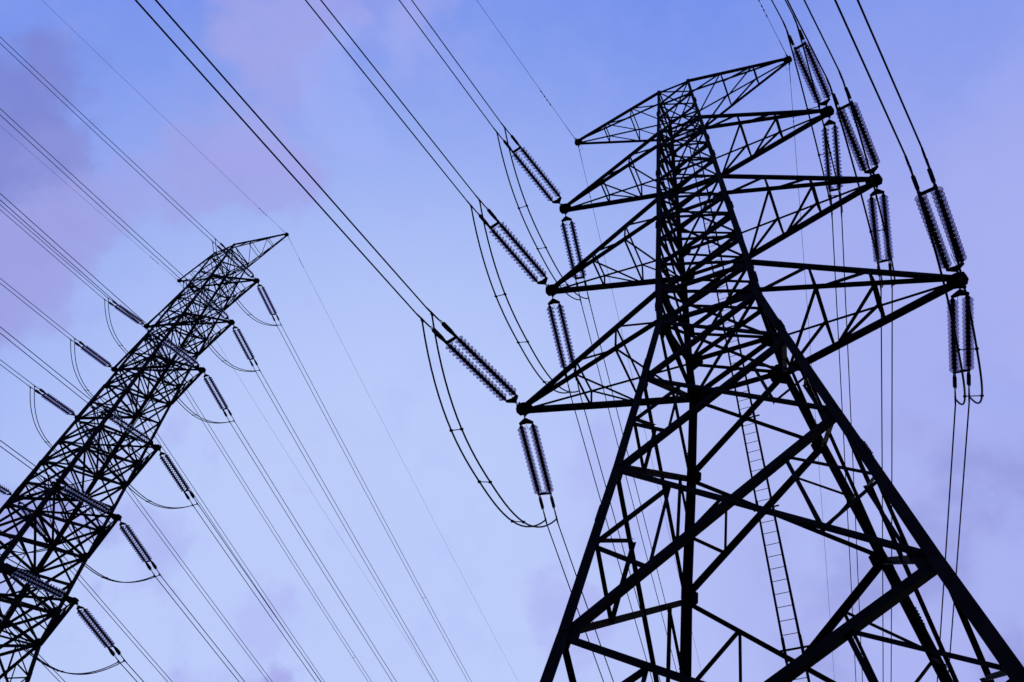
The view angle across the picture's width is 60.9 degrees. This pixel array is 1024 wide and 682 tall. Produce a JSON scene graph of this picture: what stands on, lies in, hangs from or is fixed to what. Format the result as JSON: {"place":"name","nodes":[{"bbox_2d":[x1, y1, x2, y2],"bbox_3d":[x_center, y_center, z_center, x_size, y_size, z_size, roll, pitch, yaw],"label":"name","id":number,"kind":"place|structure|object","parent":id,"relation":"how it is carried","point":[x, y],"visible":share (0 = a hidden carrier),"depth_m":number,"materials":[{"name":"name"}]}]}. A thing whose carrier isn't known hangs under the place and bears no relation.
{"place":"outdoors","nodes":[
{"label":"outdoors","id":0,"kind":"place"},
{"bbox_2d":[0,0,1023,681],"label":"sky","id":1,"kind":"structure","parent":0,"point":[956,67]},
{"bbox_3d":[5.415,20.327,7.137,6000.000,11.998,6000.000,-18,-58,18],"label":"ground","id":2,"kind":"structure","parent":0,"visible":0},
{"bbox_2d":[0,232,288,681],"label":"lattice tower","id":3,"kind":"structure","parent":2,"relation":"on","point":[54,613],"depth_m":77.02,"materials":[{"name":"metal"}]},
{"bbox_2d":[18,501,47,542],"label":"insulator set","id":4,"kind":"object","parent":3,"relation":"attached to","point":[38,524],"visible":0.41,"depth_m":81.05,"materials":[{"name":"ceramic"}]},
{"bbox_2d":[54,551,167,681],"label":"conductor wire","id":5,"kind":"object","parent":4,"relation":"attached to","point":[115,622],"visible":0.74,"depth_m":87.15,"materials":[{"name":"metal"}]},
{"bbox_2d":[61,553,171,680],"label":"conductor wire","id":6,"kind":"object","parent":4,"relation":"attached to","point":[119,621],"visible":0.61,"depth_m":86.92,"materials":[{"name":"metal"}]},
{"bbox_2d":[0,562,70,599],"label":"insulator set","id":7,"kind":"object","parent":3,"relation":"attached to","point":[37,582],"visible":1,"depth_m":59.15,"materials":[{"name":"ceramic"}]},
{"bbox_2d":[0,607,123,674],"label":"jumper loop","id":8,"kind":"object","parent":7,"relation":"hanging from","point":[20,645],"visible":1,"depth_m":57.95,"materials":[{"name":"metal"}]},
{"bbox_2d":[28,383,75,416],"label":"insulator set","id":9,"kind":"object","parent":3,"relation":"attached to","point":[58,404],"visible":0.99,"depth_m":86.06,"materials":[{"name":"ceramic"}]},
{"bbox_2d":[40,473,113,515],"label":"insulator set","id":10,"kind":"object","parent":3,"relation":"attached to","point":[103,509],"visible":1,"depth_m":66.08,"materials":[{"name":"ceramic"}]},
{"bbox_2d":[44,477,158,582],"bbox_3d":[-31.716,15.528,66.009,0.644,3.464,12.106,-22,-59,20],"label":"jumper loop","id":11,"kind":"object","parent":10,"relation":"hanging from","point":[106,578],"visible":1,"depth_m":64.37,"materials":[{"name":"metal"}]},
{"bbox_2d":[68,336,111,367],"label":"insulator set","id":12,"kind":"object","parent":3,"relation":"attached to","point":[96,356],"visible":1,"depth_m":92.51,"materials":[{"name":"ceramic"}]},
{"bbox_2d":[79,423,112,467],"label":"insulator set","id":13,"kind":"object","parent":3,"relation":"attached to","point":[96,442],"visible":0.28,"depth_m":89.67,"materials":[{"name":"ceramic"}]},
{"bbox_2d":[30,387,110,468],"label":"jumper loop","id":14,"kind":"object","parent":13,"relation":"hanging from","point":[41,430],"visible":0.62,"depth_m":83.57,"materials":[{"name":"metal"}]},
{"bbox_2d":[114,468,271,680],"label":"conductor wire","id":15,"kind":"object","parent":13,"relation":"attached to","point":[192,574],"visible":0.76,"depth_m":98.35,"materials":[{"name":"metal"}]},
{"bbox_2d":[126,491,267,680],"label":"conductor wire","id":16,"kind":"object","parent":13,"relation":"attached to","point":[196,585],"visible":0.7,"depth_m":99.38,"materials":[{"name":"metal"}]},
{"bbox_2d":[76,604,126,664],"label":"insulator set","id":17,"kind":"object","parent":3,"relation":"attached to","point":[103,641],"visible":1,"depth_m":62.13,"materials":[{"name":"ceramic"}]},
{"bbox_2d":[90,402,154,445],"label":"insulator set","id":18,"kind":"object","parent":3,"relation":"attached to","point":[139,433],"visible":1,"depth_m":72.78,"materials":[{"name":"ceramic"}]},
{"bbox_2d":[0,333,89,404],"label":"conductor wire","id":19,"kind":"object","parent":18,"relation":"attached to","point":[44,368],"visible":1,"depth_m":68.67,"materials":[{"name":"metal"}]},
{"bbox_2d":[0,327,93,401],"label":"conductor wire","id":20,"kind":"object","parent":18,"relation":"attached to","point":[45,363],"visible":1,"depth_m":68.22,"materials":[{"name":"metal"}]},
{"bbox_2d":[93,406,196,508],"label":"jumper loop","id":21,"kind":"object","parent":18,"relation":"hanging from","point":[121,475],"visible":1,"depth_m":71.03,"materials":[{"name":"metal"}]},
{"bbox_2d":[103,296,145,326],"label":"insulator set","id":22,"kind":"object","parent":3,"relation":"attached to","point":[137,318],"visible":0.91,"depth_m":99.09,"materials":[{"name":"ceramic"}]},
{"bbox_2d":[1,205,103,294],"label":"conductor wire","id":23,"kind":"object","parent":22,"relation":"attached to","point":[52,250],"visible":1,"depth_m":92.22,"materials":[{"name":"metal"}]},
{"bbox_2d":[115,373,146,416],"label":"insulator set","id":24,"kind":"object","parent":3,"relation":"attached to","point":[134,398],"visible":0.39,"depth_m":96.31,"materials":[{"name":"ceramic"}]},
{"bbox_2d":[70,340,121,415],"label":"jumper loop","id":25,"kind":"object","parent":24,"relation":"hanging from","point":[79,374],"visible":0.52,"depth_m":89.97,"materials":[{"name":"metal"}]},
{"bbox_2d":[145,422,320,681],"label":"conductor wire","id":26,"kind":"object","parent":24,"relation":"attached to","point":[218,531],"visible":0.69,"depth_m":105.97,"materials":[{"name":"metal"}]},
{"bbox_2d":[149,421,324,681],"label":"conductor wire","id":27,"kind":"object","parent":24,"relation":"attached to","point":[234,549],"visible":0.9,"depth_m":106.94,"materials":[{"name":"metal"}]},
{"bbox_2d":[119,522,162,578],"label":"insulator set","id":28,"kind":"object","parent":3,"relation":"attached to","point":[136,540],"visible":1,"depth_m":68.92,"materials":[{"name":"ceramic"}]},
{"bbox_2d":[157,579,238,681],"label":"conductor wire","id":29,"kind":"object","parent":28,"relation":"attached to","point":[197,629],"visible":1,"depth_m":73.29,"materials":[{"name":"metal"}]},
{"bbox_2d":[162,578,244,681],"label":"conductor wire","id":30,"kind":"object","parent":28,"relation":"attached to","point":[203,629],"visible":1,"depth_m":73.17,"materials":[{"name":"metal"}]},
{"bbox_2d":[147,329,171,371],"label":"insulator set","id":31,"kind":"object","parent":3,"relation":"attached to","point":[159,350],"visible":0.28,"depth_m":102.88,"materials":[{"name":"ceramic"}]},
{"bbox_2d":[104,299,167,371],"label":"jumper loop","id":32,"kind":"object","parent":31,"relation":"hanging from","point":[115,334],"visible":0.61,"depth_m":96.50,"materials":[{"name":"metal"}]},
{"bbox_2d":[172,373,367,680],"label":"conductor wire","id":33,"kind":"object","parent":31,"relation":"attached to","point":[270,529],"visible":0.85,"depth_m":116.13,"materials":[{"name":"metal"}]},
{"bbox_2d":[176,372,371,681],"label":"conductor wire","id":34,"kind":"object","parent":31,"relation":"attached to","point":[274,529],"visible":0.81,"depth_m":115.86,"materials":[{"name":"metal"}]},
{"bbox_2d":[42,0,279,227],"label":"earth wire","id":35,"kind":"object","parent":3,"relation":"attached to","point":[169,122],"visible":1,"depth_m":95.21,"materials":[{"name":"metal"}]},
{"bbox_2d":[146,327,198,366],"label":"insulator set","id":36,"kind":"object","parent":3,"relation":"attached to","point":[182,352],"visible":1,"depth_m":81.49,"materials":[{"name":"ceramic"}]},
{"bbox_2d":[0,200,145,328],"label":"conductor wire","id":37,"kind":"object","parent":36,"relation":"attached to","point":[71,263],"visible":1,"depth_m":74.76,"materials":[{"name":"metal"}]},
{"bbox_2d":[0,193,149,326],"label":"conductor wire","id":38,"kind":"object","parent":36,"relation":"attached to","point":[73,258],"visible":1,"depth_m":74.45,"materials":[{"name":"metal"}]},
{"bbox_2d":[149,331,232,423],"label":"jumper loop","id":39,"kind":"object","parent":36,"relation":"hanging from","point":[173,391],"visible":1,"depth_m":79.69,"materials":[{"name":"metal"}]},
{"bbox_2d":[159,450,199,507],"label":"insulator set","id":40,"kind":"object","parent":3,"relation":"attached to","point":[178,475],"visible":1,"depth_m":75.28,"materials":[{"name":"ceramic"}]},
{"bbox_2d":[195,508,315,680],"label":"conductor wire","id":41,"kind":"object","parent":40,"relation":"attached to","point":[254,593],"visible":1,"depth_m":81.50,"materials":[{"name":"metal"}]},
{"bbox_2d":[200,507,320,680],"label":"conductor wire","id":42,"kind":"object","parent":40,"relation":"attached to","point":[258,591],"visible":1,"depth_m":81.21,"materials":[{"name":"metal"}]},
{"bbox_2d":[181,277,229,320],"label":"insulator set","id":43,"kind":"object","parent":3,"relation":"attached to","point":[207,297],"visible":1,"depth_m":88.73,"materials":[{"name":"ceramic"}]},
{"bbox_2d":[0,115,180,278],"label":"conductor wire","id":44,"kind":"object","parent":43,"relation":"attached to","point":[88,195],"visible":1,"depth_m":81.44,"materials":[{"name":"metal"}]},
{"bbox_2d":[0,108,183,276],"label":"conductor wire","id":45,"kind":"object","parent":43,"relation":"attached to","point":[90,191],"visible":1,"depth_m":81.13,"materials":[{"name":"metal"}]},
{"bbox_2d":[183,280,258,371],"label":"jumper loop","id":46,"kind":"object","parent":43,"relation":"hanging from","point":[205,337],"visible":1,"depth_m":87.52,"materials":[{"name":"metal"}]},
{"bbox_2d":[203,373,235,423],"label":"insulator set","id":47,"kind":"object","parent":3,"relation":"attached to","point":[219,403],"visible":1,"depth_m":84.59,"materials":[{"name":"ceramic"}]},
{"bbox_2d":[231,424,391,680],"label":"conductor wire","id":48,"kind":"object","parent":47,"relation":"attached to","point":[309,550],"visible":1,"depth_m":94.08,"materials":[{"name":"metal"}]},
{"bbox_2d":[235,423,396,681],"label":"conductor wire","id":49,"kind":"object","parent":47,"relation":"attached to","point":[312,547],"visible":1,"depth_m":93.74,"materials":[{"name":"metal"}]},
{"bbox_2d":[210,237,254,278],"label":"insulator set","id":50,"kind":"object","parent":3,"relation":"attached to","point":[240,262],"visible":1,"depth_m":95.37,"materials":[{"name":"ceramic"}]},
{"bbox_2d":[0,43,209,238],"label":"conductor wire","id":51,"kind":"object","parent":50,"relation":"attached to","point":[100,137],"visible":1,"depth_m":86.39,"materials":[{"name":"metal"}]},
{"bbox_2d":[0,37,211,235],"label":"conductor wire","id":52,"kind":"object","parent":50,"relation":"attached to","point":[104,135],"visible":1,"depth_m":86.20,"materials":[{"name":"metal"}]},
{"bbox_2d":[212,240,276,325],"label":"jumper loop","id":53,"kind":"object","parent":50,"relation":"hanging from","point":[233,293],"visible":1,"depth_m":94.25,"materials":[{"name":"metal"}]},
{"bbox_2d":[232,325,260,373],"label":"insulator set","id":54,"kind":"object","parent":3,"relation":"attached to","point":[243,339],"visible":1,"depth_m":91.14,"materials":[{"name":"ceramic"}]},
{"bbox_2d":[257,374,434,681],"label":"conductor wire","id":55,"kind":"object","parent":54,"relation":"attached to","point":[342,523],"visible":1,"depth_m":102.69,"materials":[{"name":"metal"}]},
{"bbox_2d":[261,373,437,680],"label":"conductor wire","id":56,"kind":"object","parent":54,"relation":"attached to","point":[345,521],"visible":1,"depth_m":102.61,"materials":[{"name":"metal"}]},
{"bbox_2d":[257,284,281,326],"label":"insulator set","id":57,"kind":"object","parent":3,"relation":"attached to","point":[265,300],"visible":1,"depth_m":97.98,"materials":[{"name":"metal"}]},
{"bbox_2d":[278,328,466,679],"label":"conductor wire","id":58,"kind":"object","parent":57,"relation":"attached to","point":[366,494],"visible":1,"depth_m":111.60,"materials":[{"name":"metal"}]},
{"bbox_2d":[282,327,471,681],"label":"conductor wire","id":59,"kind":"object","parent":57,"relation":"attached to","point":[372,497],"visible":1,"depth_m":111.84,"materials":[{"name":"metal"}]},
{"bbox_2d":[180,283,432,679],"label":"earth wire","id":60,"kind":"object","parent":3,"relation":"attached to","point":[305,482],"visible":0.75,"depth_m":125.44,"materials":[{"name":"metal"}]},
{"bbox_2d":[288,237,513,672],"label":"earth wire","id":61,"kind":"object","parent":3,"relation":"attached to","point":[396,448],"visible":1,"depth_m":120.31,"materials":[{"name":"metal"}]},
{"bbox_2d":[516,56,1023,681],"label":"lattice tower","id":62,"kind":"structure","parent":2,"relation":"on","point":[928,558],"depth_m":31.81,"materials":[{"name":"metal"}]},
{"bbox_2d":[415,307,518,405],"bbox_3d":[-1.602,0.824,35.961,0.930,0.412,6.596,-31,-60,25],"label":"insulator set","id":63,"kind":"object","parent":62,"relation":"attached to","point":[488,383],"visible":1,"depth_m":36.03,"materials":[{"name":"ceramic"}]},
{"bbox_2d":[135,0,415,312],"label":"conductor wire","id":64,"kind":"object","parent":63,"relation":"attached to","point":[222,97],"visible":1,"depth_m":29.49,"materials":[{"name":"metal"}]},
{"bbox_2d":[155,0,425,307],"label":"conductor wire","id":65,"kind":"object","parent":63,"relation":"attached to","point":[245,102],"visible":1,"depth_m":29.45,"materials":[{"name":"metal"}]},
{"bbox_2d":[421,315,556,527],"bbox_3d":[-0.937,4.643,36.051,0.635,3.678,12.058,-19,-58,19],"label":"jumper loop","id":66,"kind":"object","parent":63,"relation":"hanging from","point":[451,430],"visible":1,"depth_m":34.23,"materials":[{"name":"metal"}]},
{"bbox_2d":[466,195,547,286],"bbox_3d":[-0.018,-4.739,42.982,0.930,0.412,6.596,-30,-60,24],"label":"insulator set","id":67,"kind":"object","parent":62,"relation":"attached to","point":[527,255],"visible":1,"depth_m":43.09,"materials":[{"name":"metal"}]},
{"bbox_2d":[305,0,466,199],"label":"conductor wire","id":68,"kind":"object","parent":67,"relation":"attached to","point":[383,97],"visible":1,"depth_m":37.95,"materials":[{"name":"metal"}]},
{"bbox_2d":[320,0,475,194],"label":"conductor wire","id":69,"kind":"object","parent":67,"relation":"attached to","point":[395,94],"visible":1,"depth_m":37.87,"materials":[{"name":"metal"}]},
{"bbox_2d":[493,123,561,205],"bbox_3d":[1.089,-9.909,49.836,0.930,0.412,6.596,-29,-58,24],"label":"insulator set","id":70,"kind":"object","parent":62,"relation":"attached to","point":[540,173],"visible":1,"depth_m":49.93,"materials":[{"name":"metal"}]},
{"bbox_2d":[399,0,492,126],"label":"conductor wire","id":71,"kind":"object","parent":70,"relation":"attached to","point":[445,62],"visible":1,"depth_m":45.81,"materials":[{"name":"metal"}]},
{"bbox_2d":[411,0,500,122],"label":"conductor wire","id":72,"kind":"object","parent":70,"relation":"attached to","point":[456,61],"visible":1,"depth_m":45.77,"materials":[{"name":"metal"}]},
{"bbox_2d":[497,129,588,299],"bbox_3d":[1.797,-6.107,49.963,0.637,3.520,12.122,-18,-58,18],"label":"jumper loop","id":73,"kind":"object","parent":70,"relation":"hanging from","point":[537,248],"visible":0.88,"depth_m":48.08,"materials":[{"name":"metal"}]},
{"bbox_2d":[517,415,558,524],"bbox_3d":[1.180,5.757,38.998,0.930,0.412,6.596,-8,-62,12],"label":"insulator set","id":74,"kind":"object","parent":62,"relation":"attached to","point":[540,456],"visible":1,"depth_m":38.68,"materials":[{"name":"ceramic"}]},
{"bbox_2d":[547,526,603,681],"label":"conductor wire","id":75,"kind":"object","parent":74,"relation":"attached to","point":[570,591],"visible":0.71,"depth_m":42.55,"materials":[{"name":"metal"}]},
{"bbox_2d":[558,524,613,681],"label":"conductor wire","id":76,"kind":"object","parent":74,"relation":"attached to","point":[583,597],"visible":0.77,"depth_m":43.04,"materials":[{"name":"metal"}]},
{"bbox_2d":[546,296,580,396],"bbox_3d":[2.739,0.251,45.998,0.930,0.412,6.596,-8,-62,12],"label":"insulator set","id":77,"kind":"object","parent":62,"relation":"attached to","point":[557,339],"visible":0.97,"depth_m":45.57,"materials":[{"name":"ceramic"}]},
{"bbox_2d":[471,202,578,393],"bbox_3d":[0.671,-0.930,43.077,0.636,3.727,12.090,-19,-58,19],"label":"jumper loop","id":78,"kind":"object","parent":77,"relation":"hanging from","point":[518,342],"visible":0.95,"depth_m":41.21,"materials":[{"name":"metal"}]},
{"bbox_2d":[571,398,652,681],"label":"conductor wire","id":79,"kind":"object","parent":77,"relation":"attached to","point":[608,526],"visible":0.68,"depth_m":51.58,"materials":[{"name":"metal"}]},
{"bbox_2d":[581,397,660,681],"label":"conductor wire","id":80,"kind":"object","parent":77,"relation":"attached to","point":[610,503],"visible":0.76,"depth_m":50.73,"materials":[{"name":"metal"}]},
{"bbox_2d":[560,214,589,304],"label":"insulator set","id":81,"kind":"object","parent":62,"relation":"attached to","point":[575,243],"visible":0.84,"depth_m":52.55,"materials":[{"name":"metal"}]},
{"bbox_2d":[589,303,667,611],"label":"conductor wire","id":82,"kind":"object","parent":81,"relation":"attached to","point":[627,451],"visible":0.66,"depth_m":60.01,"materials":[{"name":"metal"}]},
{"bbox_2d":[581,305,676,671],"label":"conductor wire","id":83,"kind":"object","parent":81,"relation":"attached to","point":[626,477],"visible":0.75,"depth_m":62.94,"materials":[{"name":"metal"}]},
{"bbox_2d":[578,146,703,680],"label":"earth wire","id":84,"kind":"object","parent":62,"relation":"attached to","point":[629,365],"visible":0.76,"depth_m":67.66,"materials":[{"name":"metal"}]},
{"bbox_2d":[782,14,830,107],"bbox_3d":[15.141,-14.018,44.467,0.930,0.412,6.596,-25,-45,22],"label":"insulator set","id":85,"kind":"object","parent":62,"relation":"attached to","point":[817,72],"visible":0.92,"depth_m":44.63,"materials":[{"name":"metal"}]},
{"bbox_2d":[788,64,834,680],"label":"earth wire","id":86,"kind":"object","parent":62,"relation":"attached to","point":[808,322],"visible":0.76,"depth_m":62.99,"materials":[{"name":"metal"}]},
{"bbox_2d":[821,117,842,219],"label":"insulator set","id":87,"kind":"object","parent":62,"relation":"attached to","point":[836,154],"visible":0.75,"depth_m":47.87,"materials":[{"name":"metal"}]},
{"bbox_2d":[785,22,842,214],"bbox_3d":[15.857,-10.483,45.050,0.814,4.305,11.971,-17,-58,18],"label":"jumper loop","id":88,"kind":"object","parent":87,"relation":"hanging from","point":[807,110],"visible":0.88,"depth_m":42.39,"materials":[{"name":"metal"}]},
{"bbox_2d":[832,220,855,679],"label":"conductor wire","id":89,"kind":"object","parent":87,"relation":"attached to","point":[842,411],"visible":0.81,"depth_m":56.62,"materials":[{"name":"metal"}]},
{"bbox_2d":[841,218,862,681],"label":"conductor wire","id":90,"kind":"object","parent":87,"relation":"attached to","point":[850,402],"visible":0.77,"depth_m":56.30,"materials":[{"name":"metal"}]},
{"bbox_2d":[825,68,879,179],"bbox_3d":[14.697,-9.084,37.362,0.930,0.412,6.596,-25,-46,22],"label":"insulator set","id":91,"kind":"object","parent":62,"relation":"attached to","point":[870,150],"visible":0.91,"depth_m":37.63,"materials":[{"name":"metal"}]},
{"bbox_2d":[787,0,825,76],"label":"conductor wire","id":92,"kind":"object","parent":91,"relation":"attached to","point":[806,37],"visible":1,"depth_m":34.26,"materials":[{"name":"metal"}]},
{"bbox_2d":[804,0,837,68],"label":"conductor wire","id":93,"kind":"object","parent":91,"relation":"attached to","point":[820,32],"visible":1,"depth_m":34.10,"materials":[{"name":"metal"}]},
{"bbox_2d":[867,187,893,290],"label":"insulator set","id":94,"kind":"object","parent":62,"relation":"attached to","point":[873,211],"visible":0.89,"depth_m":40.93,"materials":[{"name":"metal"}]},
{"bbox_2d":[829,79,895,287],"bbox_3d":[15.631,-5.842,38.255,0.816,4.636,12.044,-19,-58,19],"label":"jumper loop","id":95,"kind":"object","parent":94,"relation":"hanging from","point":[870,173],"visible":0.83,"depth_m":35.37,"materials":[{"name":"metal"}]},
{"bbox_2d":[880,291,883,681],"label":"conductor wire","id":96,"kind":"object","parent":94,"relation":"attached to","point":[882,468],"visible":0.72,"depth_m":48.68,"materials":[{"name":"metal"}]},
{"bbox_2d":[891,289,892,681],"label":"conductor wire","id":97,"kind":"object","parent":94,"relation":"attached to","point":[891,441],"visible":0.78,"depth_m":47.53,"materials":[{"name":"metal"}]},
{"bbox_2d":[904,145,966,274],"bbox_3d":[14.638,-4.209,29.981,0.930,0.412,6.596,-25,-50,22],"label":"insulator set","id":98,"kind":"object","parent":62,"relation":"attached to","point":[943,257],"visible":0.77,"depth_m":30.13,"materials":[{"name":"ceramic"}]},
{"bbox_2d":[834,0,905,155],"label":"conductor wire","id":99,"kind":"object","parent":98,"relation":"attached to","point":[866,69],"visible":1,"depth_m":26.29,"materials":[{"name":"metal"}]},
{"bbox_2d":[857,0,921,146],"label":"conductor wire","id":100,"kind":"object","parent":98,"relation":"attached to","point":[886,66],"visible":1,"depth_m":26.19,"materials":[{"name":"metal"}]},
{"bbox_2d":[947,288,973,404],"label":"insulator set","id":101,"kind":"object","parent":62,"relation":"attached to","point":[968,355],"visible":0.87,"depth_m":33.59,"materials":[{"name":"ceramic"}]},
{"bbox_2d":[909,158,983,404],"bbox_3d":[15.542,-0.885,30.764,0.856,4.359,12.137,-18,-58,18],"label":"jumper loop","id":102,"kind":"object","parent":101,"relation":"hanging from","point":[976,348],"visible":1,"depth_m":28.05,"materials":[{"name":"metal"}]},
{"bbox_2d":[937,405,955,681],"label":"conductor wire","id":103,"kind":"object","parent":101,"relation":"attached to","point":[948,513],"visible":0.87,"depth_m":38.92,"materials":[{"name":"metal"}]},
{"bbox_2d":[948,402,969,671],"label":"conductor wire","id":104,"kind":"object","parent":101,"relation":"attached to","point":[960,514],"visible":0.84,"depth_m":38.90,"materials":[{"name":"metal"}]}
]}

